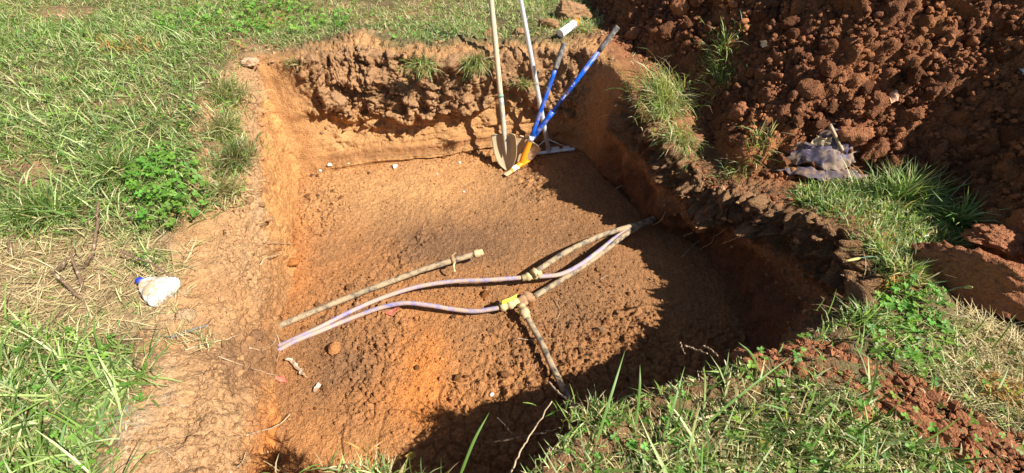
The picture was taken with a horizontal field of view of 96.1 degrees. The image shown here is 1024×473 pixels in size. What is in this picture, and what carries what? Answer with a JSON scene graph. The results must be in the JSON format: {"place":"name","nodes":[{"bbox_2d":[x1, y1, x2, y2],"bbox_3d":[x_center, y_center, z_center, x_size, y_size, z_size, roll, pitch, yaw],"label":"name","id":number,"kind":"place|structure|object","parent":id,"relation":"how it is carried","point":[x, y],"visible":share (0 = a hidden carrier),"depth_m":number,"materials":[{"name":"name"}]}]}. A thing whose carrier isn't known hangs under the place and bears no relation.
{"place":"outdoors","nodes":[
{"label":"outdoors","id":0,"kind":"place"},
{"bbox_2d":[274,142,746,472],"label":"pit floor","id":1,"kind":"structure","parent":0,"point":[484,457],"depth_m":2.79,"materials":[{"name":"soil"}]},
{"bbox_2d":[327,341,341,355],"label":"clay clod","id":2,"kind":"object","parent":1,"relation":"on","point":[334,347],"visible":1,"depth_m":2.57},
{"bbox_2d":[278,249,483,327],"bbox_3d":[-0.839,0.352,2.831,1.430,0.174,0.117,-18,48,-17],"label":"pipe","id":3,"kind":"object","parent":1,"relation":"on","point":[476,253],"visible":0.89,"depth_m":2.84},
{"bbox_2d":[278,216,656,345],"bbox_3d":[-0.073,0.265,2.899,2.720,0.191,0.300,-16,47,-15],"label":"water line","id":4,"kind":"object","parent":1,"relation":"on","point":[535,273],"visible":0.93,"depth_m":2.84,"materials":[{"name":"plastic"}]},
{"bbox_2d":[278,219,657,423],"bbox_3d":[0.083,0.567,2.614,2.678,0.169,1.092,-17,47,-16],"label":"water line","id":5,"kind":"object","parent":1,"relation":"on","point":[521,301],"visible":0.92,"depth_m":2.72,"materials":[{"name":"plastic"}]},
{"bbox_2d":[489,0,516,170],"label":"shovel","id":6,"kind":"object","parent":1,"relation":"on","point":[504,144],"visible":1,"depth_m":3.67,"materials":[{"name":"metal"}]},
{"bbox_2d":[276,142,747,472],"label":"floor crumbs","id":7,"kind":"object","parent":1,"relation":"on","point":[422,291],"visible":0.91,"depth_m":2.74,"materials":[{"name":"soil"}]},
{"bbox_2d":[504,42,566,175],"bbox_3d":[0.159,-0.963,3.550,0.594,0.929,0.071,-31,53,-27],"label":"mattock","id":8,"kind":"object","parent":1,"relation":"on","point":[523,160],"visible":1,"depth_m":3.61,"materials":[{"name":"orange paint"}]},
{"bbox_2d":[518,0,574,154],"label":"landscape rake","id":9,"kind":"object","parent":1,"relation":"on","point":[549,150],"visible":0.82,"depth_m":3.66,"materials":[{"name":"metal"}]},
{"bbox_2d":[515,25,619,162],"bbox_3d":[0.377,-1.042,3.562,0.804,1.077,0.089,-9,46,-8],"label":"shovel","id":10,"kind":"object","parent":1,"relation":"on","point":[521,141],"visible":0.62,"depth_m":3.61,"materials":[{"name":"metal"}]},
{"bbox_2d":[0,0,1023,472],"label":"ground","id":11,"kind":"structure","parent":0,"point":[28,62],"depth_m":2.65,"materials":[{"name":"plant"}]},
{"bbox_2d":[0,164,115,255],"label":"grass tuft","id":12,"kind":"object","parent":11,"relation":"on","point":[49,202],"visible":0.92,"depth_m":2.32,"materials":[{"name":"plant"}]},
{"bbox_2d":[53,273,85,301],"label":"weed stalk","id":13,"kind":"object","parent":11,"relation":"on","point":[72,290],"visible":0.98,"depth_m":2.04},
{"bbox_2d":[69,253,85,292],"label":"weed stalk","id":14,"kind":"object","parent":11,"relation":"on","point":[79,276],"visible":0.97,"depth_m":2.09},
{"bbox_2d":[0,313,163,472],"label":"foreground grass","id":15,"kind":"structure","parent":11,"relation":"on","point":[24,442],"depth_m":1.75,"materials":[{"name":"plant"}]},
{"bbox_2d":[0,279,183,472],"bbox_3d":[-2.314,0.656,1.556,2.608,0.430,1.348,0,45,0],"label":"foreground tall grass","id":16,"kind":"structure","parent":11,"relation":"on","point":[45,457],"depth_m":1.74,"materials":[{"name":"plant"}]},
{"bbox_2d":[90,201,99,258],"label":"weed stalk","id":17,"kind":"object","parent":11,"relation":"on","point":[94,243],"visible":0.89,"depth_m":2.25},
{"bbox_2d":[55,129,166,202],"bbox_3d":[-2.224,-0.417,2.570,0.537,0.329,0.552,-20,48,-19],"label":"grass tuft","id":18,"kind":"object","parent":11,"relation":"on","point":[117,166],"visible":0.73,"depth_m":2.56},
{"bbox_2d":[0,197,225,355],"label":"dry thatch","id":19,"kind":"object","parent":11,"relation":"on","point":[19,253],"visible":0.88,"depth_m":2.13,"materials":[{"name":"plant"}]},
{"bbox_2d":[0,1,245,250],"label":"tall grass","id":20,"kind":"structure","parent":11,"relation":"on","point":[136,68],"depth_m":3.10,"materials":[{"name":"plant"}]},
{"bbox_2d":[84,32,162,55],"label":"painted grass","id":21,"kind":"structure","parent":11,"relation":"on","point":[107,42],"depth_m":3.69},
{"bbox_2d":[119,249,170,276],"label":"weed stalk","id":22,"kind":"object","parent":11,"relation":"on","point":[135,257],"visible":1,"depth_m":2.15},
{"bbox_2d":[114,234,178,276],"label":"grass tuft","id":23,"kind":"object","parent":11,"relation":"on","point":[147,252],"visible":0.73,"depth_m":2.25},
{"bbox_2d":[135,276,179,306],"bbox_3d":[-1.659,0.254,2.121,0.186,0.115,0.155,0,45,0],"label":"plastic bottle","id":24,"kind":"object","parent":11,"relation":"on","point":[155,291],"visible":0.98,"depth_m":2.10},
{"bbox_2d":[121,141,210,232],"bbox_3d":[-1.868,-0.291,2.505,0.407,0.204,0.704,-21,49,-20],"label":"clover plant","id":25,"kind":"object","parent":11,"relation":"on","point":[171,156],"visible":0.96,"depth_m":2.46,"materials":[{"name":"green plant"}]},
{"bbox_2d":[190,130,279,183],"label":"grass tuft","id":26,"kind":"object","parent":11,"relation":"on","point":[235,155],"visible":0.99,"depth_m":2.65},
{"bbox_2d":[151,0,354,36],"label":"clover plant","id":27,"kind":"object","parent":11,"relation":"on","point":[261,25],"visible":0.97,"depth_m":4.04,"materials":[{"name":"green plant"}]},
{"bbox_2d":[0,0,605,244],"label":"lawn grass","id":28,"kind":"structure","parent":11,"relation":"on","point":[470,29],"depth_m":3.62,"materials":[{"name":"plant"}]},
{"bbox_2d":[0,0,1023,472],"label":"scattered clover","id":29,"kind":"object","parent":11,"relation":"on","point":[736,418],"visible":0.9,"depth_m":1.73,"materials":[{"name":"green plant"}]},
{"bbox_2d":[538,17,558,28],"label":"clay clod","id":30,"kind":"object","parent":11,"relation":"on","point":[547,22],"visible":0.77,"depth_m":3.90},
{"bbox_2d":[555,0,592,19],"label":"clay boulder","id":31,"kind":"object","parent":11,"relation":"on","point":[564,9],"visible":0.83,"depth_m":4.07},
{"bbox_2d":[568,15,599,34],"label":"grass tuft","id":32,"kind":"object","parent":11,"relation":"on","point":[584,28],"visible":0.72,"depth_m":3.83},
{"bbox_2d":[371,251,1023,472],"bbox_3d":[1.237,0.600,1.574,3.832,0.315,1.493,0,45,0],"label":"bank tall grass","id":33,"kind":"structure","parent":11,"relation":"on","point":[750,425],"depth_m":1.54,"materials":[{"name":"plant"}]},
{"bbox_2d":[524,253,1023,472],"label":"bank thatch","id":34,"kind":"object","parent":11,"relation":"on","point":[880,448],"visible":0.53,"depth_m":1.57,"materials":[{"name":"plant"}]},
{"bbox_2d":[460,415,487,472],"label":"tall grass blade","id":35,"kind":"object","parent":34,"relation":"on","point":[469,452],"depth_m":1.48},
{"bbox_2d":[509,401,552,472],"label":"stem","id":36,"kind":"object","parent":34,"relation":"on","point":[514,465],"visible":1,"depth_m":1.49,"materials":[{"name":"beige plant"}]},
{"bbox_2d":[596,0,1023,263],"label":"spoil heap","id":37,"kind":"object","parent":11,"relation":"on","point":[954,83],"visible":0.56,"depth_m":2.57,"materials":[{"name":"soil"}]},
{"bbox_2d":[624,26,641,40],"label":"clay clod","id":38,"kind":"object","parent":37,"relation":"on","point":[632,33],"visible":0.96,"depth_m":3.67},
{"bbox_2d":[656,21,674,41],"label":"clay clod","id":39,"kind":"object","parent":37,"relation":"on","point":[665,32],"visible":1,"depth_m":3.38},
{"bbox_2d":[670,0,690,19],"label":"clay boulder","id":40,"kind":"object","parent":37,"relation":"on","point":[680,8],"visible":0.8,"depth_m":3.35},
{"bbox_2d":[691,11,748,103],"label":"grass tuft","id":41,"kind":"object","parent":37,"relation":"on","point":[715,69],"visible":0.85,"depth_m":3.08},
{"bbox_2d":[724,131,743,148],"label":"clay clod","id":42,"kind":"object","parent":37,"relation":"on","point":[732,140],"visible":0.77,"depth_m":2.77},
{"bbox_2d":[727,101,749,121],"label":"clay clod","id":43,"kind":"object","parent":37,"relation":"on","point":[738,110],"visible":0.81,"depth_m":2.83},
{"bbox_2d":[755,0,771,9],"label":"clay clod","id":44,"kind":"object","parent":37,"relation":"on","point":[764,4],"visible":0.64,"depth_m":2.95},
{"bbox_2d":[764,7,778,29],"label":"clay clod","id":45,"kind":"object","parent":37,"relation":"on","point":[773,14],"visible":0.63,"depth_m":2.91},
{"bbox_2d":[776,151,791,168],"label":"clay clod","id":46,"kind":"object","parent":37,"relation":"on","point":[785,163],"visible":0.93,"depth_m":2.69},
{"bbox_2d":[780,15,803,30],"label":"clay clod","id":47,"kind":"object","parent":37,"relation":"on","point":[787,23],"visible":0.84,"depth_m":2.76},
{"bbox_2d":[785,28,799,39],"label":"clay clod","id":48,"kind":"object","parent":37,"relation":"on","point":[793,33],"visible":1,"depth_m":2.68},
{"bbox_2d":[792,113,802,127],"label":"clay clod","id":49,"kind":"object","parent":37,"relation":"on","point":[797,121],"visible":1,"depth_m":2.59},
{"bbox_2d":[587,0,1023,264],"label":"heap crumbs","id":50,"kind":"object","parent":37,"relation":"on","point":[1011,198],"visible":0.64,"depth_m":2.58,"materials":[{"name":"soil"}]},
{"bbox_2d":[594,0,1023,249],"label":"heap lumps","id":51,"kind":"object","parent":37,"relation":"on","point":[974,41],"visible":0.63,"depth_m":2.58,"materials":[{"name":"soil"}]},
{"bbox_2d":[796,78,822,100],"bbox_3d":[1.694,-0.839,2.623,0.139,0.126,0.094,-1,1,23],"label":"clay clod","id":52,"kind":"object","parent":37,"relation":"on","point":[809,89],"visible":0.91,"depth_m":2.60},
{"bbox_2d":[807,119,826,130],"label":"clay clod","id":53,"kind":"object","parent":37,"relation":"on","point":[817,125],"visible":0.95,"depth_m":2.60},
{"bbox_2d":[772,123,872,181],"bbox_3d":[1.797,-0.473,2.638,0.512,0.278,0.274,0,45,0],"label":"plastic sheet","id":54,"kind":"object","parent":37,"relation":"on","point":[829,161],"visible":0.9,"depth_m":2.62,"materials":[{"name":"plastic"}]},
{"bbox_2d":[811,136,831,146],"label":"dry leaf","id":55,"kind":"object","parent":54,"relation":"on","point":[818,141],"visible":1,"depth_m":2.60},
{"bbox_2d":[828,124,843,150],"bbox_3d":[1.817,-0.554,2.579,0.137,0.147,0.019,17,48,17],"label":"stick","id":56,"kind":"object","parent":54,"relation":"on","point":[834,134],"visible":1,"depth_m":2.57,"materials":[{"name":"wood"}]},
{"bbox_2d":[818,60,836,76],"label":"clay clod","id":57,"kind":"object","parent":37,"relation":"on","point":[827,68],"visible":1,"depth_m":2.59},
{"bbox_2d":[824,102,838,113],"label":"clay clod","id":58,"kind":"object","parent":37,"relation":"on","point":[832,107],"visible":1,"depth_m":2.61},
{"bbox_2d":[825,39,838,52],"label":"clay clod","id":59,"kind":"object","parent":37,"relation":"on","point":[832,46],"visible":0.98,"depth_m":2.59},
{"bbox_2d":[837,125,874,145],"bbox_3d":[1.923,-0.564,2.603,0.204,0.165,0.131,0,45,0],"label":"clay boulder","id":60,"kind":"object","parent":37,"relation":"on","point":[854,136],"visible":0.77,"depth_m":2.54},
{"bbox_2d":[856,80,873,95],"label":"clay clod","id":61,"kind":"object","parent":37,"relation":"on","point":[866,88],"visible":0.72,"depth_m":2.58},
{"bbox_2d":[860,137,889,161],"bbox_3d":[2.056,-0.479,2.604,0.117,0.163,0.098,30,23,-32],"label":"clay clod","id":62,"kind":"object","parent":37,"relation":"on","point":[878,147],"visible":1,"depth_m":2.58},
{"bbox_2d":[863,90,889,116],"bbox_3d":[2.029,-0.732,2.572,0.115,0.164,0.100,41,13,21],"label":"clay clod","id":63,"kind":"object","parent":37,"relation":"on","point":[880,99],"visible":0.69,"depth_m":2.55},
{"bbox_2d":[879,155,904,172],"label":"clay clod","id":64,"kind":"object","parent":37,"relation":"on","point":[894,160],"visible":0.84,"depth_m":2.54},
{"bbox_2d":[907,66,922,86],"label":"clay clod","id":65,"kind":"object","parent":37,"relation":"on","point":[913,79],"visible":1,"depth_m":2.48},
{"bbox_2d":[908,107,925,120],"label":"clay clod","id":66,"kind":"object","parent":37,"relation":"on","point":[918,113],"visible":1,"depth_m":2.49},
{"bbox_2d":[925,84,942,100],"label":"clay clod","id":67,"kind":"object","parent":37,"relation":"on","point":[932,91],"visible":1,"depth_m":2.46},
{"bbox_2d":[926,142,948,165],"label":"clay clod","id":68,"kind":"object","parent":37,"relation":"on","point":[932,156],"visible":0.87,"depth_m":2.50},
{"bbox_2d":[959,223,1023,255],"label":"clay boulder","id":69,"kind":"object","parent":37,"relation":"on","point":[1005,239],"visible":1,"depth_m":2.05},
{"bbox_2d":[995,45,1020,63],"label":"clay clod","id":70,"kind":"object","parent":37,"relation":"on","point":[1007,53],"visible":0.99,"depth_m":2.33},
{"bbox_2d":[1001,21,1016,36],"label":"clay clod","id":71,"kind":"object","parent":37,"relation":"on","point":[1009,28],"visible":0.98,"depth_m":2.33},
{"bbox_2d":[998,125,1023,148],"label":"clay clod","id":72,"kind":"object","parent":37,"relation":"on","point":[1007,134],"visible":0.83,"depth_m":2.31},
{"bbox_2d":[804,405,835,459],"bbox_3d":[1.016,0.646,1.518,0.008,0.141,0.163,29,52,26],"label":"tall grass blade","id":73,"kind":"object","parent":11,"relation":"on","point":[819,435],"depth_m":1.50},
{"bbox_2d":[841,154,975,224],"bbox_3d":[2.099,-0.235,2.419,0.671,0.340,0.514,9,46,9],"label":"grass tuft","id":74,"kind":"object","parent":11,"relation":"on","point":[915,191],"visible":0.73,"depth_m":2.40,"materials":[{"name":"plant"}]},
{"bbox_2d":[881,400,935,434],"bbox_3d":[1.367,0.610,1.597,0.073,0.068,0.181,-27,51,-25],"label":"clay clod","id":75,"kind":"object","parent":11,"relation":"on","point":[923,425],"visible":0.76,"depth_m":1.56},
{"bbox_2d":[909,242,929,252],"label":"clay boulder","id":76,"kind":"object","parent":11,"relation":"on","point":[915,246],"visible":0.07,"depth_m":2.11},
{"bbox_2d":[923,413,956,444],"bbox_3d":[1.438,0.655,1.561,0.042,0.083,0.116,-10,46,-10],"label":"clay clod","id":77,"kind":"object","parent":11,"relation":"on","point":[947,435],"visible":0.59,"depth_m":1.53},
{"bbox_2d":[878,291,1023,446],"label":"straw litter","id":78,"kind":"object","parent":11,"relation":"on","point":[990,323],"visible":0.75,"depth_m":1.75,"materials":[{"name":"plant"}]},
{"bbox_2d":[916,182,1008,237],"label":"grass tuft","id":79,"kind":"object","parent":11,"relation":"on","point":[964,215],"visible":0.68,"depth_m":2.28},
{"bbox_2d":[910,239,1023,322],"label":"clay boulder","id":80,"kind":"object","parent":11,"relation":"on","point":[996,282],"visible":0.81,"depth_m":1.90,"materials":[{"name":"soil"}]},
{"bbox_2d":[977,358,1023,413],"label":"painted grass","id":81,"kind":"structure","parent":11,"relation":"on","point":[1003,391],"depth_m":1.67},
{"bbox_2d":[985,426,1020,457],"bbox_3d":[1.637,0.702,1.558,0.104,0.058,0.104,-29,52,-26],"label":"clay clod","id":82,"kind":"object","parent":11,"relation":"on","point":[994,434],"visible":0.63,"depth_m":1.55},
{"bbox_2d":[87,26,959,472],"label":"pit wall","id":83,"kind":"structure","parent":0,"point":[613,144],"depth_m":2.77,"materials":[{"name":"soil"}]},
{"bbox_2d":[86,56,261,472],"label":"lip crumbs","id":84,"kind":"object","parent":83,"relation":"on","point":[190,423],"visible":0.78,"depth_m":1.98,"materials":[{"name":"soil"}]},
{"bbox_2d":[96,66,272,472],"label":"bank lumps","id":85,"kind":"object","parent":83,"relation":"on","point":[237,427],"visible":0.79,"depth_m":2.05,"materials":[{"name":"soil"}]},
{"bbox_2d":[175,307,197,322],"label":"clay clod","id":86,"kind":"object","parent":83,"relation":"on","point":[184,313],"visible":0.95,"depth_m":2.06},
{"bbox_2d":[196,101,254,151],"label":"grass tuft","id":87,"kind":"object","parent":83,"relation":"on","point":[223,130],"visible":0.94,"depth_m":2.85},
{"bbox_2d":[185,164,267,213],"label":"grass tuft","id":88,"kind":"object","parent":83,"relation":"on","point":[229,185],"visible":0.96,"depth_m":2.51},
{"bbox_2d":[188,61,275,117],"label":"grass tuft","id":89,"kind":"object","parent":83,"relation":"on","point":[229,87],"visible":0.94,"depth_m":3.07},
{"bbox_2d":[239,57,258,66],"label":"rock","id":90,"kind":"object","parent":83,"relation":"on","point":[252,61],"visible":0.93,"depth_m":3.42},
{"bbox_2d":[248,329,265,340],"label":"clay clod","id":91,"kind":"object","parent":83,"relation":"on","point":[256,334],"visible":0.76,"depth_m":2.33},
{"bbox_2d":[279,55,306,69],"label":"grass tuft","id":92,"kind":"object","parent":83,"relation":"on","point":[293,61],"visible":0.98,"depth_m":3.42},
{"bbox_2d":[330,90,346,111],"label":"clay boulder","id":93,"kind":"object","parent":83,"relation":"on","point":[338,98],"visible":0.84,"depth_m":3.56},
{"bbox_2d":[263,447,454,472],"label":"grass tuft","id":94,"kind":"object","parent":83,"relation":"on","point":[368,469],"visible":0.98,"depth_m":1.47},
{"bbox_2d":[323,432,395,472],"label":"grass","id":95,"kind":"structure","parent":83,"relation":"on","point":[365,448],"depth_m":1.52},
{"bbox_2d":[389,52,446,81],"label":"grass tuft","id":96,"kind":"object","parent":83,"relation":"on","point":[420,65],"visible":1,"depth_m":3.36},
{"bbox_2d":[454,48,496,81],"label":"grass tuft","id":97,"kind":"object","parent":83,"relation":"attached to","point":[476,62],"visible":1,"depth_m":3.36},
{"bbox_2d":[500,74,548,93],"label":"grass tuft","id":98,"kind":"object","parent":83,"relation":"on","point":[522,84],"visible":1,"depth_m":3.19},
{"bbox_2d":[492,427,559,442],"bbox_3d":[0.048,0.740,1.722,0.251,0.225,0.019,6,45,6],"label":"root","id":99,"kind":"object","parent":83,"relation":"attached to","point":[497,441],"visible":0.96,"depth_m":1.75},
{"bbox_2d":[557,18,579,37],"bbox_3d":[0.456,-1.667,3.677,0.219,0.101,0.068,-35,54,-30],"label":"spray can","id":100,"kind":"object","parent":83,"relation":"on","point":[567,28],"visible":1,"depth_m":3.65,"materials":[{"name":"white metal"}]},
{"bbox_2d":[293,44,884,323],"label":"wall crumbs","id":101,"kind":"object","parent":83,"relation":"on","point":[783,271],"depth_m":3.49,"materials":[{"name":"soil"}]},
{"bbox_2d":[523,385,660,450],"bbox_3d":[0.276,0.631,1.601,0.484,0.143,0.229,0,45,0],"label":"grass tuft","id":102,"kind":"object","parent":83,"relation":"on","point":[594,415],"visible":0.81,"depth_m":1.61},
{"bbox_2d":[595,352,624,443],"bbox_3d":[0.346,0.557,1.608,0.009,0.141,0.305,17,48,17],"label":"tall grass blade","id":103,"kind":"object","parent":83,"relation":"on","point":[607,407],"depth_m":1.58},
{"bbox_2d":[635,371,640,423],"bbox_3d":[0.442,0.552,1.612,0.009,0.140,0.156,4,45,4],"label":"tall grass blade","id":104,"kind":"object","parent":83,"relation":"on","point":[638,403],"depth_m":1.60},
{"bbox_2d":[256,7,1023,472],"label":"rim crumbs","id":105,"kind":"object","parent":83,"relation":"on","point":[922,399],"visible":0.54,"depth_m":1.67,"materials":[{"name":"soil"}]},
{"bbox_2d":[607,47,711,139],"bbox_3d":[0.985,-0.962,3.094,0.727,0.386,0.925,15,47,15],"label":"grass tuft","id":106,"kind":"object","parent":83,"relation":"on","point":[664,94],"visible":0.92,"depth_m":3.07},
{"bbox_2d":[623,51,703,165],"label":"rim sod","id":107,"kind":"structure","parent":83,"relation":"on","point":[670,87],"depth_m":3.29,"materials":[{"name":"green plant"}]},
{"bbox_2d":[660,370,683,443],"bbox_3d":[0.552,0.584,1.581,0.009,0.141,0.252,18,48,18],"label":"tall grass blade","id":108,"kind":"object","parent":83,"relation":"on","point":[669,418],"depth_m":1.55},
{"bbox_2d":[648,111,710,169],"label":"grass tuft","id":109,"kind":"object","parent":83,"relation":"on","point":[677,135],"visible":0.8,"depth_m":2.91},
{"bbox_2d":[729,346,752,364],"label":"clay clod","id":110,"kind":"object","parent":83,"relation":"on","point":[737,352],"visible":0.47,"depth_m":1.94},
{"bbox_2d":[696,358,788,431],"bbox_3d":[0.816,0.551,1.614,0.422,0.142,0.007,-22,49,-21],"label":"tall grass blade","id":111,"kind":"object","parent":83,"relation":"on","point":[733,401],"depth_m":1.59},
{"bbox_2d":[705,116,794,186],"bbox_3d":[1.416,-0.491,2.713,0.448,0.436,0.323,-5,45,-5],"label":"grass tuft","id":112,"kind":"object","parent":83,"relation":"on","point":[756,144],"visible":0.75,"depth_m":2.71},
{"bbox_2d":[842,404,873,422],"bbox_3d":[1.201,0.618,1.608,0.126,0.073,0.069,0,45,0],"label":"clay clod","id":113,"kind":"object","parent":83,"relation":"on","point":[869,413],"visible":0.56,"depth_m":1.58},
{"bbox_2d":[811,292,925,338],"bbox_3d":[1.445,0.316,1.855,0.475,0.181,0.315,0,45,0],"label":"grass tuft","id":114,"kind":"object","parent":83,"relation":"on","point":[868,310],"visible":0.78,"depth_m":1.86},
{"bbox_2d":[843,215,911,269],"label":"grass tuft","id":115,"kind":"object","parent":83,"relation":"on","point":[877,243],"visible":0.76,"depth_m":2.13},
{"bbox_2d":[782,173,975,269],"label":"rim grass","id":116,"kind":"structure","parent":83,"relation":"on","point":[919,229],"depth_m":2.35,"materials":[{"name":"plant"}]},
{"bbox_2d":[860,245,957,296],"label":"grass tuft","id":117,"kind":"object","parent":83,"relation":"on","point":[918,267],"visible":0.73,"depth_m":2.01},
{"bbox_2d":[879,260,938,291],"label":"painted grass","id":118,"kind":"structure","parent":83,"relation":"on","point":[895,279],"depth_m":1.99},
{"bbox_2d":[858,274,961,371],"bbox_3d":[1.608,0.348,1.850,0.576,0.078,0.334,-26,51,-24],"label":"clover plant","id":119,"kind":"object","parent":83,"relation":"on","point":[901,306],"visible":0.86,"depth_m":1.84,"materials":[{"name":"green plant"}]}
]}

